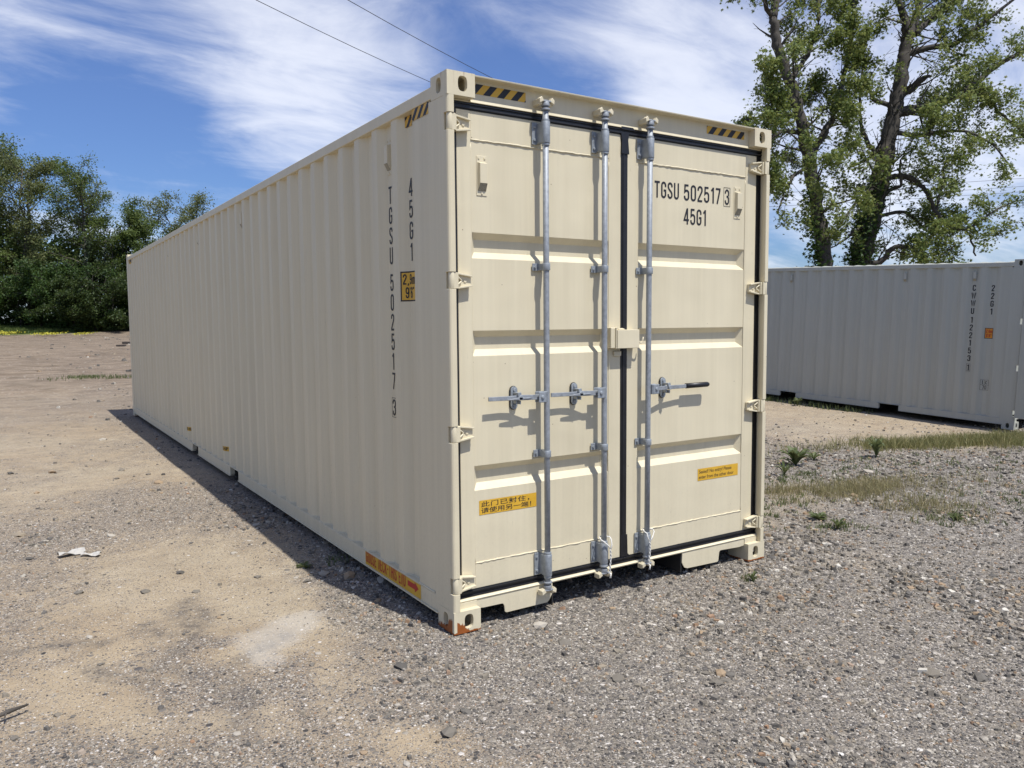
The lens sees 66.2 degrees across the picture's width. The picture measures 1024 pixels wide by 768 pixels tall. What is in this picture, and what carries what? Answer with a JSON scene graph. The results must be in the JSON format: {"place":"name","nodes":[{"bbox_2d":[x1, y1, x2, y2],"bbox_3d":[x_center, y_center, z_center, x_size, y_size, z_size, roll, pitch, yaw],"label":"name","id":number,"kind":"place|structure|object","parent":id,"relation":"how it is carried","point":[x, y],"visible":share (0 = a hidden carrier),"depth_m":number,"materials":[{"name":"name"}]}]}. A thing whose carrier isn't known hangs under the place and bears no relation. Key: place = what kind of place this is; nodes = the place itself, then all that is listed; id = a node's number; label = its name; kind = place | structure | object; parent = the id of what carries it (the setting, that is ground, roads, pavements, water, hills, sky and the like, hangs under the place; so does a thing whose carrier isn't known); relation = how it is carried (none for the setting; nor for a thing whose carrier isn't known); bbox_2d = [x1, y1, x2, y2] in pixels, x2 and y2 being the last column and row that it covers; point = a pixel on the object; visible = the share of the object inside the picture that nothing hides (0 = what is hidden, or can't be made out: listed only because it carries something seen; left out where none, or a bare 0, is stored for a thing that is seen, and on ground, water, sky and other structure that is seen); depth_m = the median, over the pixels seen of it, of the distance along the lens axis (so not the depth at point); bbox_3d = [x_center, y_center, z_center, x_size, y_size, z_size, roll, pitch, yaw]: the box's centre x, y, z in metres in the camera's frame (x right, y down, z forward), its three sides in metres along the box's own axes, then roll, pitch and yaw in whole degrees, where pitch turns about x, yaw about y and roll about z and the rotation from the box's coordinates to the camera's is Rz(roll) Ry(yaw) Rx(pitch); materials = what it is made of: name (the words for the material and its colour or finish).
{"place":"outdoors","nodes":[
{"label":"outdoors","id":0,"kind":"place"},
{"bbox_2d":[0,324,116,334],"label":"meadow grass","id":1,"kind":"structure","parent":0,"point":[28,329],"depth_m":58.97,"materials":[{"name":"green plant"}]},
{"bbox_2d":[256,0,429,81],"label":"power line","id":2,"kind":"object","parent":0,"point":[339,40],"visible":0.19,"depth_m":23.03,"materials":[{"name":"black metal"}]},
{"bbox_2d":[348,0,493,78],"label":"power line","id":3,"kind":"object","parent":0,"point":[417,38],"visible":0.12,"depth_m":23.05,"materials":[{"name":"black metal"}]},
{"bbox_2d":[0,325,1023,767],"bbox_3d":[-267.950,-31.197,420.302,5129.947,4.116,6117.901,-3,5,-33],"label":"ground","id":4,"kind":"structure","parent":0,"point":[190,615],"depth_m":4.18,"materials":[{"name":"grey gravel"}]},
{"bbox_2d":[0,164,12,288],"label":"broadleaf tree","id":5,"kind":"object","parent":4,"relation":"on","point":[4,206],"visible":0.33,"depth_m":63.42,"materials":[{"name":"green plant"}]},
{"bbox_2d":[0,273,17,314],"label":"bush","id":6,"kind":"object","parent":4,"relation":"on","point":[1,283],"visible":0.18,"depth_m":60.95,"materials":[{"name":"green plant"}]},
{"bbox_2d":[0,704,28,718],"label":"twig","id":7,"kind":"object","parent":4,"relation":"on","point":[6,712],"visible":1,"depth_m":3.30,"materials":[{"name":"grey wood"}]},
{"bbox_2d":[0,185,29,293],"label":"broadleaf tree","id":8,"kind":"object","parent":4,"relation":"on","point":[6,254],"visible":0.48,"depth_m":62.40,"materials":[{"name":"green plant"}]},
{"bbox_2d":[0,284,36,315],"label":"bush","id":9,"kind":"object","parent":4,"relation":"on","point":[12,299],"visible":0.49,"depth_m":60.60,"materials":[{"name":"green plant"}]},
{"bbox_2d":[0,251,56,326],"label":"bush","id":10,"kind":"object","parent":4,"relation":"on","point":[21,321],"visible":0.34,"depth_m":60.57,"materials":[{"name":"green plant"}]},
{"bbox_2d":[0,142,72,324],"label":"broadleaf tree","id":11,"kind":"object","parent":4,"relation":"on","point":[25,225],"visible":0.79,"depth_m":61.71,"materials":[{"name":"green plant"}]},
{"bbox_2d":[0,254,85,326],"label":"bush","id":12,"kind":"object","parent":4,"relation":"on","point":[43,282],"visible":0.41,"depth_m":58.97,"materials":[{"name":"green plant"}]},
{"bbox_2d":[0,330,93,335],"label":"yellow flowers","id":13,"kind":"object","parent":4,"relation":"on","point":[40,333],"visible":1,"depth_m":55.52,"materials":[{"name":"yellow plant"}]},
{"bbox_2d":[0,131,96,326],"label":"broadleaf tree","id":14,"kind":"object","parent":4,"relation":"on","point":[10,236],"visible":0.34,"depth_m":64.21,"materials":[{"name":"green plant"}]},
{"bbox_2d":[7,261,109,327],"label":"bush","id":15,"kind":"object","parent":4,"relation":"on","point":[39,296],"visible":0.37,"depth_m":59.52,"materials":[{"name":"green plant"}]},
{"bbox_2d":[21,273,102,330],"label":"bush","id":16,"kind":"object","parent":4,"relation":"on","point":[63,294],"visible":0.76,"depth_m":57.91,"materials":[{"name":"green plant"}]},
{"bbox_2d":[0,218,140,325],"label":"wood","id":17,"kind":"object","parent":4,"relation":"on","point":[8,320],"visible":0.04,"depth_m":66.51,"materials":[{"name":"green plant"}]},
{"bbox_2d":[56,547,101,555],"bbox_3d":[-3.120,1.212,5.679,0.308,0.042,0.157,-1,5,-10],"label":"plastic scrap","id":18,"kind":"object","parent":4,"relation":"on","point":[81,551],"visible":1,"depth_m":5.66,"materials":[{"name":"white plastic"}]},
{"bbox_2d":[51,175,106,276],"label":"broadleaf tree","id":19,"kind":"object","parent":4,"relation":"on","point":[96,187],"visible":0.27,"depth_m":65.81,"materials":[{"name":"green plant"}]},
{"bbox_2d":[37,150,123,278],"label":"broadleaf tree","id":20,"kind":"object","parent":4,"relation":"on","point":[68,171],"visible":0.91,"depth_m":62.47,"materials":[{"name":"green plant"}]},
{"bbox_2d":[49,259,128,330],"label":"bush","id":21,"kind":"object","parent":4,"relation":"on","point":[79,280],"visible":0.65,"depth_m":59.29,"materials":[{"name":"green plant"}]},
{"bbox_2d":[69,237,110,326],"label":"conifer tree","id":22,"kind":"object","parent":4,"relation":"on","point":[87,246],"visible":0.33,"depth_m":61.02,"materials":[{"name":"green plant"}]},
{"bbox_2d":[75,272,128,330],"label":"bush","id":23,"kind":"object","parent":4,"relation":"on","point":[98,323],"visible":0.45,"depth_m":59.52,"materials":[{"name":"green plant"}]},
{"bbox_2d":[72,202,132,325],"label":"broadleaf tree","id":24,"kind":"object","parent":4,"relation":"on","point":[106,220],"visible":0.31,"depth_m":63.84,"materials":[{"name":"green plant"}]},
{"bbox_2d":[95,248,118,324],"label":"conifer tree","id":25,"kind":"object","parent":4,"relation":"on","point":[104,255],"visible":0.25,"depth_m":62.07,"materials":[{"name":"green plant"}]},
{"bbox_2d":[98,268,128,328],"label":"bush","id":26,"kind":"object","parent":4,"relation":"on","point":[109,311],"visible":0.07,"depth_m":60.50,"materials":[{"name":"green plant"}]},
{"bbox_2d":[117,279,128,313],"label":"bush","id":27,"kind":"object","parent":4,"relation":"on","point":[125,288],"visible":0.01,"depth_m":59.25,"materials":[{"name":"green plant"}]},
{"bbox_2d":[89,195,162,274],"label":"broadleaf tree","id":28,"kind":"object","parent":4,"relation":"on","point":[140,222],"visible":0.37,"depth_m":64.68,"materials":[{"name":"green plant"}]},
{"bbox_2d":[114,203,168,308],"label":"broadleaf tree","id":29,"kind":"object","parent":4,"relation":"on","point":[130,232],"visible":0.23,"depth_m":63.62,"materials":[{"name":"green plant"}]},
{"bbox_2d":[126,190,191,243],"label":"broadleaf tree","id":30,"kind":"object","parent":4,"relation":"on","point":[163,213],"visible":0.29,"depth_m":68.62,"materials":[{"name":"green plant"}]},
{"bbox_2d":[159,187,214,223],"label":"broadleaf tree","id":31,"kind":"object","parent":4,"relation":"on","point":[195,209],"visible":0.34,"depth_m":69.74,"materials":[{"name":"green plant"}]},
{"bbox_2d":[296,561,310,566],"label":"broadleaf weed","id":32,"kind":"object","parent":4,"relation":"on","point":[302,565],"visible":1,"depth_m":5.32,"materials":[{"name":"green plant"}]},
{"bbox_2d":[126,69,771,635],"bbox_3d":[-2.586,-0.555,9.765,2.454,2.896,12.225,-3,5,-33],"label":"shipping container","id":33,"kind":"object","parent":4,"relation":"on","point":[456,351],"visible":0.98,"depth_m":4.78,"materials":[{"name":"beige metal"}]},
{"bbox_2d":[446,100,624,598],"bbox_3d":[0.164,-0.184,4.387,1.202,2.698,0.183,-3,5,-33],"label":"door","id":34,"kind":"structure","parent":33,"relation":"in","point":[538,278],"depth_m":4.37,"materials":[{"name":"beige paint"}]},
{"bbox_2d":[599,536,611,577],"bbox_3d":[0.550,1.024,4.643,0.079,0.246,0.067,-3,5,-33],"label":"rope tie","id":35,"kind":"object","parent":33,"relation":"attached to","point":[610,554],"visible":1,"depth_m":4.63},
{"bbox_2d":[642,528,654,569],"bbox_3d":[0.836,1.011,4.827,0.078,0.246,0.067,-3,5,-33],"label":"rope tie","id":36,"kind":"object","parent":33,"relation":"attached to","point":[649,565],"visible":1,"depth_m":4.80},
{"bbox_2d":[617,119,768,564],"bbox_3d":[1.143,-0.249,5.015,1.320,2.672,0.183,-3,5,-33],"label":"door","id":37,"kind":"structure","parent":33,"relation":"in","point":[688,338],"depth_m":5.02,"materials":[{"name":"beige paint"}]},
{"bbox_2d":[38,373,872,413],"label":"grass tufts","id":38,"kind":"object","parent":4,"relation":"on","point":[771,399],"visible":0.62,"depth_m":15.29,"materials":[{"name":"green plant"}]},
{"bbox_2d":[294,446,1023,581],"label":"weeds","id":39,"kind":"object","parent":4,"relation":"on","point":[821,478],"visible":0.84,"depth_m":7.12,"materials":[{"name":"green plant"}]},
{"bbox_2d":[747,570,757,580],"bbox_3d":[1.526,1.223,4.982,0.067,0.073,0.070,2,5,27],"label":"broadleaf weed","id":40,"kind":"object","parent":4,"relation":"on","point":[752,575],"visible":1,"depth_m":4.98,"materials":[{"name":"green plant"}]},
{"bbox_2d":[775,461,793,475],"bbox_3d":[2.866,0.900,8.296,0.193,0.162,0.168,-1,4,-2],"label":"broadleaf weed","id":41,"kind":"object","parent":4,"relation":"on","point":[786,468],"visible":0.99,"depth_m":8.29,"materials":[{"name":"green plant"}]},
{"bbox_2d":[777,446,810,464],"bbox_3d":[3.217,0.826,8.907,0.398,0.224,0.359,-3,5,-33],"label":"broadleaf weed","id":42,"kind":"object","parent":4,"relation":"on","point":[796,455],"visible":1,"depth_m":8.87,"materials":[{"name":"green plant"}]},
{"bbox_2d":[793,397,801,403],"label":"broadleaf weed","id":43,"kind":"object","parent":4,"relation":"on","point":[797,400],"visible":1,"depth_m":14.76,"materials":[{"name":"green plant"}]},
{"bbox_2d":[720,0,882,266],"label":"maple tree","id":44,"kind":"object","parent":4,"relation":"on","point":[781,97],"visible":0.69,"depth_m":23.68,"materials":[{"name":"green plant"}]},
{"bbox_2d":[806,452,820,459],"bbox_3d":[3.566,0.853,9.298,0.179,0.119,0.208,-3,5,-33],"label":"broadleaf weed","id":45,"kind":"object","parent":4,"relation":"on","point":[813,455],"visible":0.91,"depth_m":9.29,"materials":[{"name":"green plant"}]},
{"bbox_2d":[807,512,827,519],"bbox_3d":[2.496,1.089,6.429,0.168,0.061,0.180,1,5,15],"label":"broadleaf weed","id":46,"kind":"object","parent":4,"relation":"on","point":[819,515],"visible":1,"depth_m":6.42,"materials":[{"name":"green plant"}]},
{"bbox_2d":[830,518,845,528],"bbox_3d":[2.554,1.096,6.157,0.124,0.099,0.135,-3,5,-33],"label":"broadleaf weed","id":47,"kind":"object","parent":4,"relation":"on","point":[837,522],"visible":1,"depth_m":6.15,"materials":[{"name":"green plant"}]},
{"bbox_2d":[866,436,885,457],"bbox_3d":[4.341,0.756,9.348,0.271,0.262,0.243,-3,5,-33],"label":"broadleaf weed","id":48,"kind":"object","parent":4,"relation":"on","point":[876,444],"visible":0.99,"depth_m":9.32,"materials":[{"name":"green plant"}]},
{"bbox_2d":[766,259,1023,429],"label":"shipping container","id":49,"kind":"object","parent":4,"relation":"on","point":[943,339],"visible":0.85,"depth_m":13.36,"materials":[{"name":"white metal"}]},
{"bbox_2d":[1014,307,1023,418],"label":"door","id":50,"kind":"structure","parent":49,"relation":"in","point":[1019,402],"depth_m":11.86,"materials":[{"name":"grey paint"}]},
{"bbox_2d":[795,0,1023,265],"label":"maple tree","id":51,"kind":"object","parent":4,"relation":"on","point":[966,89],"visible":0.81,"depth_m":24.44,"materials":[{"name":"green plant"}]},
{"bbox_2d":[948,513,963,519],"bbox_3d":[3.624,1.089,6.404,0.114,0.065,0.132,1,5,16],"label":"broadleaf weed","id":52,"kind":"object","parent":4,"relation":"on","point":[954,515],"visible":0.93,"depth_m":6.42,"materials":[{"name":"green plant"}]},
{"bbox_2d":[0,0,1023,318],"label":"sky","id":53,"kind":"structure","parent":0,"point":[223,97],"materials":[{"name":"blue"}]},
{"bbox_2d":[769,192,1011,206],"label":"power line","id":54,"kind":"object","parent":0,"point":[897,199],"visible":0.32,"depth_m":60.04,"materials":[{"name":"black metal"}]},
{"bbox_2d":[764,429,1022,525],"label":"dry grass","id":55,"kind":"structure","parent":0,"point":[874,486],"depth_m":7.40,"materials":[{"name":"beige plant"}]},
{"bbox_2d":[765,428,1023,456],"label":"grass","id":56,"kind":"structure","parent":0,"point":[938,441],"depth_m":10.30,"materials":[{"name":"green plant"}]}
]}

